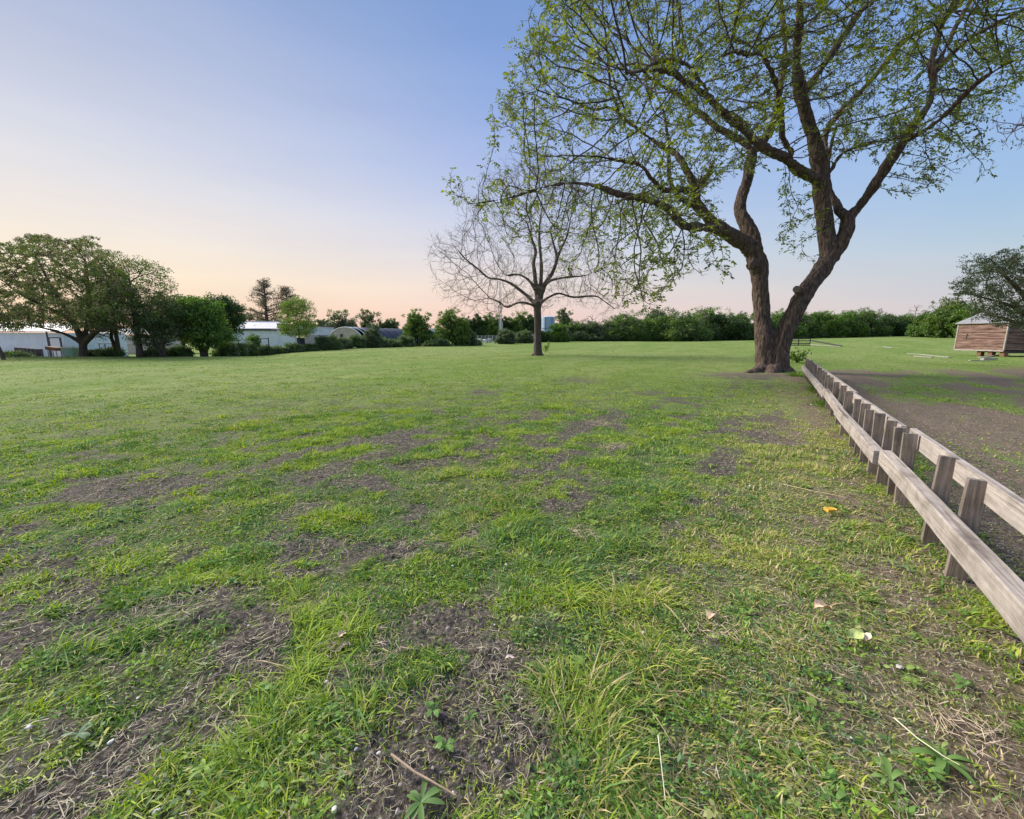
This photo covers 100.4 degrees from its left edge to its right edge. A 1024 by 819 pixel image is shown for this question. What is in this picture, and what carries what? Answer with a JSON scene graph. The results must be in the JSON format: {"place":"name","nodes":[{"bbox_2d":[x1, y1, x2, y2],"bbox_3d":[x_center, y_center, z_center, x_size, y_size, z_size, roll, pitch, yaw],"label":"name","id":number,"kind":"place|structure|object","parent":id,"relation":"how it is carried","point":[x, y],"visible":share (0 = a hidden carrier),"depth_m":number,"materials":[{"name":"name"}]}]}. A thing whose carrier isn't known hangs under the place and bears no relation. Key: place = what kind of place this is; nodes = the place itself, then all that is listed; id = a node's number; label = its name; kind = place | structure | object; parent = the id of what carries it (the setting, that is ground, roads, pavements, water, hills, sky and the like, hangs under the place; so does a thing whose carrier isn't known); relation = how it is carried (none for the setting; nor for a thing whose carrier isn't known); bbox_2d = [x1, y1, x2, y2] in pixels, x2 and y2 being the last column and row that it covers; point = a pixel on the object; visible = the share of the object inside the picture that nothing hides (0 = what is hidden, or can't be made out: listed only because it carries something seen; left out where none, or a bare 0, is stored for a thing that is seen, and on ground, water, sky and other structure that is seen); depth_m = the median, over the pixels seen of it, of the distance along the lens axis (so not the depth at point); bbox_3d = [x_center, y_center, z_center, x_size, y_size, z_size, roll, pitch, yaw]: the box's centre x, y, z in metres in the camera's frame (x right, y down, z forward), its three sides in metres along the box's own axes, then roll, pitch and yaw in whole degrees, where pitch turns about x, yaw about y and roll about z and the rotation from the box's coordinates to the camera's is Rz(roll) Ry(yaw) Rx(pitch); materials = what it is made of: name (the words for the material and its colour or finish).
{"place":"outdoors","nodes":[
{"label":"outdoors","id":0,"kind":"place"},
{"bbox_2d":[0,336,1023,818],"bbox_3d":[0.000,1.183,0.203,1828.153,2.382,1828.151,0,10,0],"label":"ground","id":1,"kind":"structure","parent":0,"point":[960,380],"depth_m":3.15,"materials":[{"name":"plant"}]},
{"bbox_2d":[3,349,35,356],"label":"undergrowth bush","id":2,"kind":"object","parent":1,"relation":"on","point":[19,353],"visible":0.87,"depth_m":35.36,"materials":[{"name":"green plant"}]},
{"bbox_2d":[0,323,128,356],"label":"white building","id":3,"kind":"structure","parent":1,"relation":"on","point":[9,341],"depth_m":43.22,"materials":[{"name":"white"}]},
{"bbox_2d":[48,337,62,356],"bbox_3d":[-45.351,-6.057,42.469,1.220,2.240,0.120,0,10,0],"label":"door","id":4,"kind":"structure","parent":3,"relation":"in","point":[52,342],"depth_m":42.38,"materials":[{"name":"white paint"}]},
{"bbox_2d":[0,233,130,356],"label":"spreading tree","id":5,"kind":"object","parent":1,"relation":"on","point":[65,310],"visible":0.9,"depth_m":29.30,"materials":[{"name":"green plant"}]},
{"bbox_2d":[61,346,77,356],"bbox_3d":[-35.408,-4.649,34.205,0.785,0.867,0.624,-1,10,-8],"label":"dumpster","id":6,"kind":"object","parent":1,"relation":"on","point":[67,351],"visible":0.91,"depth_m":33.97,"materials":[{"name":"green paint"}]},
{"bbox_2d":[61,721,93,739],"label":"broadleaf weed","id":7,"kind":"object","parent":1,"relation":"on","point":[80,733],"visible":1,"depth_m":1.62,"materials":[{"name":"green plant"}]},
{"bbox_2d":[87,348,108,356],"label":"undergrowth bush","id":8,"kind":"object","parent":1,"relation":"on","point":[96,352],"visible":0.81,"depth_m":32.83,"materials":[{"name":"green plant"}]},
{"bbox_2d":[71,273,146,351],"bbox_3d":[-31.129,-7.359,33.185,4.718,6.785,4.684,0,10,0],"label":"shade tree","id":9,"kind":"object","parent":1,"relation":"on","point":[116,341],"visible":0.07,"depth_m":33.16,"materials":[{"name":"green plant"}]},
{"bbox_2d":[101,345,129,356],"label":"undergrowth bush","id":10,"kind":"object","parent":1,"relation":"on","point":[111,351],"visible":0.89,"depth_m":33.35,"materials":[{"name":"green plant"}]},
{"bbox_2d":[78,251,187,356],"bbox_3d":[-26.534,-7.379,30.148,6.269,7.554,4.914,0,10,0],"label":"shade tree","id":11,"kind":"object","parent":1,"relation":"on","point":[133,297],"visible":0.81,"depth_m":29.48,"materials":[{"name":"green plant"}]},
{"bbox_2d":[100,329,180,353],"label":"pale building","id":12,"kind":"structure","parent":1,"relation":"on","point":[131,348],"depth_m":55.40,"materials":[{"name":"metal"}]},
{"bbox_2d":[144,345,167,356],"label":"undergrowth bush","id":13,"kind":"object","parent":1,"relation":"on","point":[151,352],"visible":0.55,"depth_m":32.16,"materials":[{"name":"green plant"}]},
{"bbox_2d":[121,295,192,356],"bbox_3d":[-25.662,-6.024,30.878,4.089,4.668,3.535,0,10,0],"label":"tree","id":14,"kind":"object","parent":1,"relation":"on","point":[161,337],"visible":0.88,"depth_m":30.45,"materials":[{"name":"green plant"}]},
{"bbox_2d":[104,577,239,648],"bbox_3d":[-1.916,1.094,2.383,0.568,0.067,0.582,3,10,15],"label":"dry grass tuft","id":15,"kind":"object","parent":1,"relation":"on","point":[177,603],"visible":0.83,"depth_m":2.37,"materials":[{"name":"plant"}]},
{"bbox_2d":[165,344,194,356],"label":"undergrowth bush","id":16,"kind":"object","parent":1,"relation":"on","point":[181,351],"visible":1,"depth_m":32.30,"materials":[{"name":"green plant"}]},
{"bbox_2d":[188,758,218,779],"bbox_3d":[-1.070,1.247,1.484,0.086,0.014,0.077,0,10,0],"label":"broadleaf weed","id":17,"kind":"object","parent":1,"relation":"on","point":[199,766],"visible":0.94,"depth_m":1.48,"materials":[{"name":"green plant"}]},
{"bbox_2d":[171,295,237,356],"bbox_3d":[-23.829,-6.352,32.703,4.766,4.874,3.854,0,10,0],"label":"bushy tree","id":18,"kind":"object","parent":1,"relation":"on","point":[206,328],"visible":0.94,"depth_m":32.18,"materials":[{"name":"green plant"}]},
{"bbox_2d":[199,291,247,340],"bbox_3d":[-26.362,-7.489,38.250,5.125,6.022,4.201,0,10,0],"label":"bushy tree","id":19,"kind":"object","parent":1,"relation":"on","point":[232,308],"visible":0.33,"depth_m":38.00,"materials":[{"name":"green plant"}]},
{"bbox_2d":[209,341,240,356],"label":"undergrowth bush","id":20,"kind":"object","parent":1,"relation":"on","point":[231,349],"visible":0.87,"depth_m":34.32,"materials":[{"name":"green plant"}]},
{"bbox_2d":[234,341,248,355],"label":"undergrowth bush","id":21,"kind":"object","parent":1,"relation":"on","point":[243,349],"visible":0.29,"depth_m":36.49,"materials":[{"name":"green plant"}]},
{"bbox_2d":[242,341,259,355],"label":"undergrowth bush","id":22,"kind":"object","parent":1,"relation":"on","point":[252,350],"visible":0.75,"depth_m":43.26,"materials":[{"name":"green plant"}]},
{"bbox_2d":[245,333,262,351],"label":"sapling","id":23,"kind":"object","parent":1,"relation":"on","point":[257,339],"visible":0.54,"depth_m":44.37,"materials":[{"name":"green plant"}]},
{"bbox_2d":[242,278,285,320],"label":"cypress tree","id":24,"kind":"object","parent":1,"relation":"on","point":[264,297],"visible":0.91,"depth_m":75.36,"materials":[{"name":"grey plant"}]},
{"bbox_2d":[258,344,274,355],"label":"undergrowth bush","id":25,"kind":"object","parent":1,"relation":"on","point":[264,349],"visible":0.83,"depth_m":45.25,"materials":[{"name":"green plant"}]},
{"bbox_2d":[213,321,334,349],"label":"metal building","id":26,"kind":"structure","parent":1,"relation":"on","point":[268,329],"depth_m":61.28,"materials":[{"name":"white metal"}]},
{"bbox_2d":[272,345,289,353],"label":"undergrowth bush","id":27,"kind":"object","parent":1,"relation":"on","point":[278,349],"visible":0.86,"depth_m":46.18,"materials":[{"name":"green plant"}]},
{"bbox_2d":[267,285,308,322],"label":"cypress tree","id":28,"kind":"object","parent":1,"relation":"on","point":[285,291],"visible":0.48,"depth_m":79.09,"materials":[{"name":"grey plant"}]},
{"bbox_2d":[281,341,306,352],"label":"undergrowth bush","id":29,"kind":"object","parent":1,"relation":"on","point":[295,347],"visible":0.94,"depth_m":47.11,"materials":[{"name":"green plant"}]},
{"bbox_2d":[275,295,319,344],"bbox_3d":[-24.767,-9.858,49.098,4.734,6.562,4.644,0,10,0],"label":"young tree","id":30,"kind":"object","parent":1,"relation":"on","point":[302,324],"visible":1,"depth_m":48.50,"materials":[{"name":"green plant"}]},
{"bbox_2d":[301,343,319,351],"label":"undergrowth bush","id":31,"kind":"object","parent":1,"relation":"on","point":[312,347],"visible":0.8,"depth_m":48.15,"materials":[{"name":"green plant"}]},
{"bbox_2d":[314,335,328,350],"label":"undergrowth bush","id":32,"kind":"object","parent":1,"relation":"on","point":[320,341],"visible":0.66,"depth_m":49.04,"materials":[{"name":"green plant"}]},
{"bbox_2d":[321,333,343,349],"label":"undergrowth bush","id":33,"kind":"object","parent":1,"relation":"on","point":[333,342],"visible":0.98,"depth_m":49.02,"materials":[{"name":"green plant"}]},
{"bbox_2d":[316,629,354,655],"bbox_3d":[-0.867,1.149,2.113,0.173,0.026,0.215,0,10,0],"label":"dry grass tuft","id":34,"kind":"object","parent":1,"relation":"on","point":[343,644],"visible":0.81,"depth_m":2.09,"materials":[{"name":"plant"}]},
{"bbox_2d":[322,309,357,328],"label":"broad tree","id":35,"kind":"object","parent":1,"relation":"on","point":[342,321],"visible":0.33,"depth_m":92.67,"materials":[{"name":"green plant"}]},
{"bbox_2d":[338,335,353,348],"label":"undergrowth bush","id":36,"kind":"object","parent":1,"relation":"on","point":[347,343],"visible":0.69,"depth_m":51.05,"materials":[{"name":"green plant"}]},
{"bbox_2d":[347,333,367,347],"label":"undergrowth bush","id":37,"kind":"object","parent":1,"relation":"on","point":[359,341],"visible":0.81,"depth_m":52.07,"materials":[{"name":"green plant"}]},
{"bbox_2d":[358,308,383,327],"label":"broad tree","id":38,"kind":"object","parent":1,"relation":"on","point":[370,318],"visible":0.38,"depth_m":97.75,"materials":[{"name":"green plant"}]},
{"bbox_2d":[363,322,384,347],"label":"young cedar","id":39,"kind":"object","parent":1,"relation":"on","point":[374,336],"visible":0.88,"depth_m":52.76,"materials":[{"name":"green plant"}]},
{"bbox_2d":[329,327,420,343],"bbox_3d":[-21.307,-12.287,71.868,5.933,2.822,22.781,2,10,13],"label":"greenhouse","id":40,"kind":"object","parent":1,"relation":"on","point":[340,332],"visible":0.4,"depth_m":64.13,"materials":[{"name":"white paint"}]},
{"bbox_2d":[349,635,414,670],"bbox_3d":[-0.605,1.161,2.038,0.300,0.041,0.259,0,10,0],"label":"dry grass tuft","id":41,"kind":"object","parent":1,"relation":"on","point":[382,643],"visible":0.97,"depth_m":2.04,"materials":[{"name":"plant"}]},
{"bbox_2d":[377,318,399,328],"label":"broad tree","id":42,"kind":"object","parent":1,"relation":"on","point":[387,323],"visible":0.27,"depth_m":97.32,"materials":[{"name":"green plant"}]},
{"bbox_2d":[388,338,403,346],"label":"undergrowth bush","id":43,"kind":"object","parent":1,"relation":"on","point":[394,342],"visible":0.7,"depth_m":55.79,"materials":[{"name":"green plant"}]},
{"bbox_2d":[397,334,415,346],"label":"undergrowth bush","id":44,"kind":"object","parent":1,"relation":"on","point":[407,341],"visible":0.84,"depth_m":56.89,"materials":[{"name":"green plant"}]},
{"bbox_2d":[400,308,435,345],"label":"broad tree","id":45,"kind":"object","parent":1,"relation":"on","point":[417,326],"visible":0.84,"depth_m":60.36,"materials":[{"name":"green plant"}]},
{"bbox_2d":[390,753,455,795],"bbox_3d":[-0.309,1.241,1.451,0.282,0.012,0.014,5,11,28],"label":"stick","id":46,"kind":"object","parent":1,"relation":"on","point":[416,772],"visible":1,"depth_m":1.45,"materials":[{"name":"wood"}]},
{"bbox_2d":[404,776,444,818],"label":"broadleaf weed","id":47,"kind":"object","parent":1,"relation":"on","point":[430,795],"visible":1,"depth_m":1.38,"materials":[{"name":"green plant"}]},
{"bbox_2d":[422,339,440,346],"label":"undergrowth bush","id":48,"kind":"object","parent":1,"relation":"on","point":[432,343],"visible":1,"depth_m":58.93,"materials":[{"name":"green plant"}]},
{"bbox_2d":[431,307,473,345],"bbox_3d":[-8.692,-12.163,62.860,6.517,5.951,4.373,0,10,0],"label":"broad tree","id":49,"kind":"object","parent":1,"relation":"on","point":[454,332],"visible":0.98,"depth_m":62.07,"materials":[{"name":"green plant"}]},
{"bbox_2d":[462,330,478,345],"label":"shrub","id":50,"kind":"object","parent":1,"relation":"on","point":[474,341],"visible":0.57,"depth_m":62.64,"materials":[{"name":"green plant"}]},
{"bbox_2d":[467,313,487,339],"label":"hedgerow tree","id":51,"kind":"object","parent":1,"relation":"on","point":[476,325],"visible":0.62,"depth_m":108.87,"materials":[{"name":"green plant"}]},
{"bbox_2d":[479,312,503,340],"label":"hedgerow tree","id":52,"kind":"object","parent":1,"relation":"on","point":[492,327],"visible":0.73,"depth_m":108.75,"materials":[{"name":"green plant"}]},
{"bbox_2d":[494,328,516,343],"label":"shrub","id":53,"kind":"object","parent":1,"relation":"on","point":[506,336],"visible":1,"depth_m":76.20,"materials":[{"name":"green plant"}]},
{"bbox_2d":[502,316,514,330],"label":"hedgerow tree","id":54,"kind":"object","parent":1,"relation":"on","point":[507,324],"visible":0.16,"depth_m":109.13,"materials":[{"name":"green plant"}]},
{"bbox_2d":[0,405,1023,818],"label":"ground cover","id":55,"kind":"object","parent":1,"relation":"on","point":[842,797],"visible":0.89,"depth_m":1.93,"materials":[{"name":"green plant"}]},
{"bbox_2d":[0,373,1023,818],"bbox_3d":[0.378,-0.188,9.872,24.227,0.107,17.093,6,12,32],"label":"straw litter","id":56,"kind":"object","parent":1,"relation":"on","point":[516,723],"visible":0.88,"depth_m":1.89,"materials":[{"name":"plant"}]},
{"bbox_2d":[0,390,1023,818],"bbox_3d":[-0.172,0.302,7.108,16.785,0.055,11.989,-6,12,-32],"label":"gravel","id":57,"kind":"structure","parent":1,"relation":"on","point":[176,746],"depth_m":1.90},
{"bbox_2d":[508,311,533,334],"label":"hedgerow tree","id":58,"kind":"object","parent":1,"relation":"on","point":[519,326],"visible":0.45,"depth_m":108.83,"materials":[{"name":"green plant"}]},
{"bbox_2d":[515,329,533,343],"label":"shrub","id":59,"kind":"object","parent":1,"relation":"on","point":[524,336],"visible":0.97,"depth_m":82.05,"materials":[{"name":"green plant"}]},
{"bbox_2d":[424,149,632,355],"bbox_3d":[1.608,-11.792,31.324,16.346,15.942,12.470,0,10,0],"label":"bare tree","id":60,"kind":"object","parent":1,"relation":"on","point":[537,302],"visible":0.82,"depth_m":31.35,"materials":[{"name":"brown plant"}]},
{"bbox_2d":[524,314,533,330],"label":"hedgerow tree","id":61,"kind":"object","parent":1,"relation":"on","point":[530,323],"visible":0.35,"depth_m":108.74,"materials":[{"name":"green plant"}]},
{"bbox_2d":[541,316,554,331],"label":"silo","id":62,"kind":"object","parent":1,"relation":"on","point":[546,321],"visible":0.55,"depth_m":102.63,"materials":[{"name":"blue metal"}]},
{"bbox_2d":[548,322,571,341],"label":"shrub","id":63,"kind":"object","parent":1,"relation":"on","point":[558,333],"visible":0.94,"depth_m":97.49,"materials":[{"name":"green plant"}]},
{"bbox_2d":[555,307,573,325],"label":"broad tree","id":64,"kind":"object","parent":1,"relation":"on","point":[564,318],"visible":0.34,"depth_m":114.61,"materials":[{"name":"green plant"}]},
{"bbox_2d":[556,320,598,340],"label":"hedge tree","id":65,"kind":"object","parent":1,"relation":"on","point":[570,329],"visible":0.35,"depth_m":111.43,"materials":[{"name":"green plant"}]},
{"bbox_2d":[562,522,605,541],"bbox_3d":[0.555,0.943,3.246,0.332,0.046,0.329,-9,13,-43],"label":"dry grass tuft","id":66,"kind":"object","parent":1,"relation":"on","point":[580,532],"visible":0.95,"depth_m":3.26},
{"bbox_2d":[568,318,613,340],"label":"hedge tree","id":67,"kind":"object","parent":1,"relation":"on","point":[591,329],"visible":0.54,"depth_m":111.01,"materials":[{"name":"green plant"}]},
{"bbox_2d":[580,323,630,341],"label":"hedge tree","id":68,"kind":"object","parent":1,"relation":"on","point":[616,337],"visible":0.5,"depth_m":110.33,"materials":[{"name":"green plant"}]},
{"bbox_2d":[600,309,653,340],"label":"hedge tree","id":69,"kind":"object","parent":1,"relation":"on","point":[620,323],"visible":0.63,"depth_m":110.49,"materials":[{"name":"green plant"}]},
{"bbox_2d":[621,316,667,341],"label":"hedge tree","id":70,"kind":"object","parent":1,"relation":"on","point":[634,337],"visible":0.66,"depth_m":110.03,"materials":[{"name":"green plant"}]},
{"bbox_2d":[637,306,680,322],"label":"broad tree","id":71,"kind":"object","parent":1,"relation":"on","point":[657,313],"visible":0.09,"depth_m":130.75,"materials":[{"name":"green plant"}]},
{"bbox_2d":[647,310,687,340],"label":"hedge tree","id":72,"kind":"object","parent":1,"relation":"on","point":[665,319],"visible":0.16,"depth_m":111.40,"materials":[{"name":"green plant"}]},
{"bbox_2d":[661,311,713,341],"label":"hedge tree","id":73,"kind":"object","parent":1,"relation":"on","point":[689,326],"visible":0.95,"depth_m":108.38,"materials":[{"name":"green plant"}]},
{"bbox_2d":[684,306,731,340],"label":"hedge tree","id":74,"kind":"object","parent":1,"relation":"on","point":[711,311],"visible":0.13,"depth_m":116.81,"materials":[{"name":"green plant"}]},
{"bbox_2d":[679,608,748,644],"bbox_3d":[1.043,1.125,2.239,0.324,0.043,0.290,0,10,0],"label":"dry grass tuft","id":75,"kind":"object","parent":1,"relation":"on","point":[714,625],"visible":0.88,"depth_m":2.23,"materials":[{"name":"plant"}]},
{"bbox_2d":[703,312,751,340],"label":"hedge tree","id":76,"kind":"object","parent":1,"relation":"on","point":[737,326],"visible":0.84,"depth_m":114.90,"materials":[{"name":"green plant"}]},
{"bbox_2d":[441,0,1023,372],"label":"pecan tree","id":77,"kind":"object","parent":1,"relation":"on","point":[772,351],"visible":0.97,"depth_m":14.76,"materials":[{"name":"green plant"}]},
{"bbox_2d":[727,311,753,339],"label":"hedge tree","id":78,"kind":"object","parent":1,"relation":"on","point":[748,319],"visible":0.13,"depth_m":118.22,"materials":[{"name":"green plant"}]},
{"bbox_2d":[770,308,809,337],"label":"hedge tree","id":79,"kind":"object","parent":1,"relation":"on","point":[778,316],"visible":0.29,"depth_m":122.08,"materials":[{"name":"green plant"}]},
{"bbox_2d":[790,347,812,362],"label":"sucker shoot","id":80,"kind":"object","parent":1,"relation":"on","point":[801,357],"visible":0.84,"depth_m":23.35,"materials":[{"name":"green plant"}]},
{"bbox_2d":[799,309,828,337],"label":"hedge tree","id":81,"kind":"object","parent":1,"relation":"on","point":[807,322],"visible":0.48,"depth_m":128.52,"materials":[{"name":"green plant"}]},
{"bbox_2d":[813,599,831,609],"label":"dead leaf","id":82,"kind":"object","parent":1,"relation":"on","point":[818,603],"visible":1,"depth_m":2.32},
{"bbox_2d":[801,310,851,337],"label":"hedge tree","id":83,"kind":"object","parent":1,"relation":"on","point":[836,328],"visible":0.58,"depth_m":128.75,"materials":[{"name":"green plant"}]},
{"bbox_2d":[801,359,857,424],"bbox_3d":[7.921,-0.683,11.064,0.258,0.867,10.250,6,11,30],"label":"wooden fence","id":84,"kind":"object","parent":1,"relation":"on","point":[827,385],"visible":0.76,"depth_m":8.90,"materials":[{"name":"wood"}]},
{"bbox_2d":[830,310,869,337],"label":"hedge tree","id":85,"kind":"object","parent":1,"relation":"on","point":[858,329],"visible":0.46,"depth_m":132.09,"materials":[{"name":"green plant"}]},
{"bbox_2d":[847,628,863,639],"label":"yellowing leaf","id":86,"kind":"object","parent":1,"relation":"on","point":[852,633],"visible":1,"depth_m":2.10,"materials":[{"name":"plant"}]},
{"bbox_2d":[834,392,906,485],"bbox_3d":[4.414,0.314,5.415,0.251,0.820,3.140,6,11,31],"label":"wooden fence","id":87,"kind":"object","parent":1,"relation":"on","point":[864,442],"visible":0.8,"depth_m":4.90,"materials":[{"name":"wood"}]},
{"bbox_2d":[857,306,894,336],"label":"hedge tree","id":88,"kind":"object","parent":1,"relation":"on","point":[878,328],"visible":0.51,"depth_m":138.89,"materials":[{"name":"green plant"}]},
{"bbox_2d":[870,755,909,792],"bbox_3d":[1.291,1.245,1.458,0.104,0.025,0.146,8,13,40],"label":"broadleaf weed","id":89,"kind":"object","parent":1,"relation":"on","point":[885,761],"visible":1,"depth_m":1.46,"materials":[{"name":"green plant"}]},
{"bbox_2d":[874,314,908,336],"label":"hedge tree","id":90,"kind":"object","parent":1,"relation":"on","point":[900,329],"visible":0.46,"depth_m":140.94,"materials":[{"name":"green plant"}]},
{"bbox_2d":[904,311,933,336],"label":"hedge tree","id":91,"kind":"object","parent":1,"relation":"on","point":[914,330],"visible":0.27,"depth_m":126.97,"materials":[{"name":"green plant"}]},
{"bbox_2d":[908,737,977,787],"bbox_3d":[1.521,1.235,1.509,0.151,0.028,0.171,-10,14,-44],"label":"broadleaf weed","id":92,"kind":"object","parent":1,"relation":"on","point":[941,762],"visible":0.94,"depth_m":1.50,"materials":[{"name":"green plant"}]},
{"bbox_2d":[918,296,973,337],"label":"hedge tree","id":93,"kind":"object","parent":1,"relation":"on","point":[933,322],"visible":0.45,"depth_m":115.43,"materials":[{"name":"green plant"}]},
{"bbox_2d":[878,427,1023,642],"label":"wooden fence","id":94,"kind":"object","parent":1,"relation":"on","point":[997,580],"visible":0.85,"depth_m":2.59,"materials":[{"name":"wood"}]},
{"bbox_2d":[891,692,1022,770],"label":"dry grass tuft","id":95,"kind":"object","parent":1,"relation":"on","point":[985,743],"visible":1,"depth_m":1.65,"materials":[{"name":"plant"}]},
{"bbox_2d":[942,304,1001,337],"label":"hedge tree","id":96,"kind":"object","parent":1,"relation":"on","point":[961,317],"visible":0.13,"depth_m":110.68,"materials":[{"name":"green plant"}]},
{"bbox_2d":[948,245,1023,338],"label":"overhanging tree","id":97,"kind":"object","parent":1,"relation":"on","point":[1007,275],"visible":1,"depth_m":19.55,"materials":[{"name":"green plant"}]},
{"bbox_2d":[954,307,1023,356],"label":"board shed","id":98,"kind":"structure","parent":1,"relation":"on","point":[990,339],"depth_m":30.76,"materials":[{"name":"wood"}]},
{"bbox_2d":[989,103,1023,235],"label":"twiggy tree","id":99,"kind":"object","parent":1,"relation":"on","point":[1016,125],"visible":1,"depth_m":11.80,"materials":[{"name":"green plant"}]},
{"bbox_2d":[0,341,1023,818],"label":"grass","id":100,"kind":"structure","parent":0,"point":[618,719],"depth_m":2.56,"materials":[{"name":"plant"}]},
{"bbox_2d":[0,0,1023,336],"label":"sky","id":101,"kind":"structure","parent":0,"point":[307,146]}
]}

